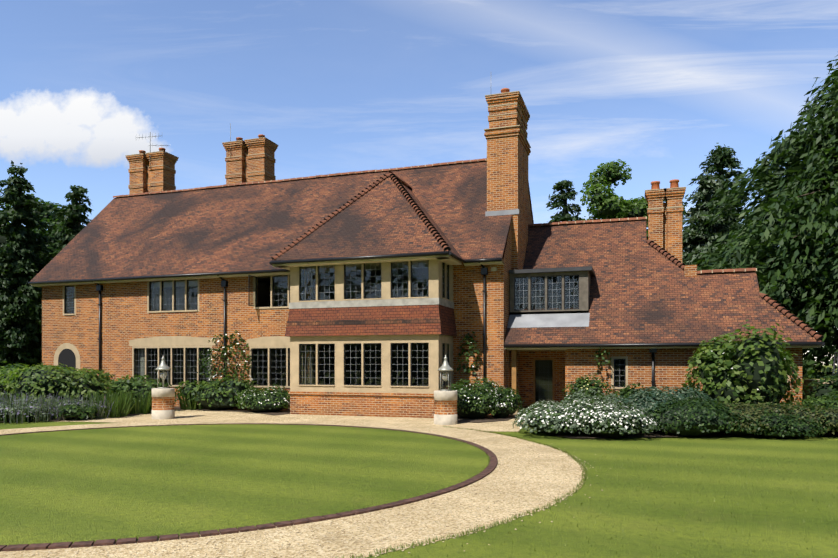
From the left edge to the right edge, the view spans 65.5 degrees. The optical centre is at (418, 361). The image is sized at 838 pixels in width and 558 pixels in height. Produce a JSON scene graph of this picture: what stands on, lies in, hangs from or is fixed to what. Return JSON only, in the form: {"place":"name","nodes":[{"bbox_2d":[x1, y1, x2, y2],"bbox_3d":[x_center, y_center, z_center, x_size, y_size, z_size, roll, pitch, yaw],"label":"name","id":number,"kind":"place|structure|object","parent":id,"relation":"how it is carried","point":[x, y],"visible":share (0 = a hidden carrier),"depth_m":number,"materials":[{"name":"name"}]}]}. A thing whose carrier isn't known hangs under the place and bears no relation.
{"place":"outdoors","nodes":[
{"label":"outdoors","id":0,"kind":"place"},
{"bbox_2d":[0,365,837,557],"bbox_3d":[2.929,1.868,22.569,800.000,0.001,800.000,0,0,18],"label":"ground","id":1,"kind":"structure","parent":0,"point":[661,453],"depth_m":8.47,"materials":[{"name":"green plant"}]},
{"bbox_2d":[0,220,41,288],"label":"tree","id":2,"kind":"object","parent":1,"relation":"on","point":[3,239],"visible":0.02,"depth_m":65.75,"materials":[{"name":"green plant"}]},
{"bbox_2d":[0,160,52,367],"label":"conifer tree","id":3,"kind":"object","parent":1,"relation":"on","point":[21,262],"visible":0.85,"depth_m":44.61,"materials":[{"name":"green plant"}]},
{"bbox_2d":[0,193,66,287],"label":"tree","id":4,"kind":"object","parent":1,"relation":"on","point":[48,217],"visible":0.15,"depth_m":56.16,"materials":[{"name":"green plant"}]},
{"bbox_2d":[29,185,93,346],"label":"conifer tree","id":5,"kind":"object","parent":1,"relation":"on","point":[74,217],"visible":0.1,"depth_m":46.09,"materials":[{"name":"green plant"}]},
{"bbox_2d":[0,409,584,557],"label":"gravel drive","id":6,"kind":"structure","parent":1,"relation":"on","point":[335,545],"depth_m":8.34,"materials":[{"name":"beige gravel"}]},
{"bbox_2d":[152,355,174,419],"bbox_3d":[-8.374,0.823,21.340,0.710,2.090,0.710,0,0,18],"label":"lantern pedestal","id":7,"kind":"object","parent":6,"relation":"on","point":[162,402],"visible":1,"depth_m":21.09,"materials":[{"name":"stone"}]},
{"bbox_2d":[0,424,489,545],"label":"lawn","id":8,"kind":"structure","parent":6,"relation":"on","point":[191,445],"depth_m":10.64,"materials":[{"name":"green plant"}]},
{"bbox_2d":[0,423,497,551],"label":"brick edging","id":9,"kind":"object","parent":8,"relation":"on","point":[491,467],"visible":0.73,"depth_m":7.64,"materials":[{"name":"brown brick"}]},
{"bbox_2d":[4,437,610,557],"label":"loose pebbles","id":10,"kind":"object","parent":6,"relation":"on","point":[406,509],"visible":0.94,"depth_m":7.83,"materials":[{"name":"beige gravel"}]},
{"bbox_2d":[434,355,456,424],"bbox_3d":[0.798,0.823,19.539,0.710,2.090,0.710,0,0,18],"label":"lantern pedestal","id":11,"kind":"object","parent":6,"relation":"on","point":[445,406],"visible":1,"depth_m":19.26,"materials":[{"name":"stone"}]},
{"bbox_2d":[0,406,837,437],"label":"flower beds","id":12,"kind":"object","parent":1,"relation":"on","point":[488,418],"visible":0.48,"depth_m":17.18,"materials":[{"name":"soil"}]},
{"bbox_2d":[0,330,308,423],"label":"border shrubs","id":13,"kind":"object","parent":12,"relation":"on","point":[39,392],"visible":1,"depth_m":23.32,"materials":[{"name":"green plant"}]},
{"bbox_2d":[443,331,523,418],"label":"border shrubs","id":14,"kind":"object","parent":12,"relation":"on","point":[480,401],"visible":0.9,"depth_m":20.97,"materials":[{"name":"green plant"}]},
{"bbox_2d":[512,319,837,436],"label":"border bed","id":15,"kind":"object","parent":12,"relation":"on","point":[745,389],"visible":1,"depth_m":16.93,"materials":[{"name":"green plant"}]},
{"bbox_2d":[832,352,837,378],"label":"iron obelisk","id":16,"kind":"object","parent":12,"relation":"on","point":[835,354],"visible":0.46,"depth_m":19.24,"materials":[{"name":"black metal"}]},
{"bbox_2d":[28,88,824,417],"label":"house","id":17,"kind":"structure","parent":1,"relation":"on","point":[378,292],"depth_m":24.23,"materials":[{"name":"brick"}]},
{"bbox_2d":[546,180,582,222],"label":"fir tree","id":18,"kind":"object","parent":1,"relation":"on","point":[560,201],"depth_m":50.93,"materials":[{"name":"green plant"}]},
{"bbox_2d":[580,159,647,238],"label":"birch tree","id":19,"kind":"object","parent":1,"relation":"on","point":[608,202],"visible":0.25,"depth_m":45.00,"materials":[{"name":"green plant"}]},
{"bbox_2d":[616,196,689,252],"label":"birch tree","id":20,"kind":"object","parent":1,"relation":"on","point":[641,211],"visible":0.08,"depth_m":45.21,"materials":[{"name":"green plant"}]},
{"bbox_2d":[618,197,687,249],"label":"tree","id":21,"kind":"object","parent":1,"relation":"on","point":[684,205],"visible":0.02,"depth_m":57.98,"materials":[{"name":"green plant"}]},
{"bbox_2d":[682,172,738,268],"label":"spruce tree","id":22,"kind":"object","parent":1,"relation":"on","point":[697,240],"visible":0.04,"depth_m":43.82,"materials":[{"name":"green plant"}]},
{"bbox_2d":[682,143,758,247],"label":"fir tree","id":23,"kind":"object","parent":1,"relation":"on","point":[720,158],"depth_m":50.74,"materials":[{"name":"green plant"}]},
{"bbox_2d":[691,55,837,378],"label":"cedar tree","id":24,"kind":"object","parent":1,"relation":"on","point":[788,226],"visible":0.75,"depth_m":31.96,"materials":[{"name":"green plant"}]},
{"bbox_2d":[802,367,837,405],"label":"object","id":25,"kind":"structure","parent":1,"relation":"on","point":[806,379],"depth_m":21.82,"materials":[{"name":"green plant"}]},
{"bbox_2d":[0,0,837,364],"label":"sky","id":26,"kind":"structure","parent":0,"point":[339,86],"materials":[{"name":"blue"}]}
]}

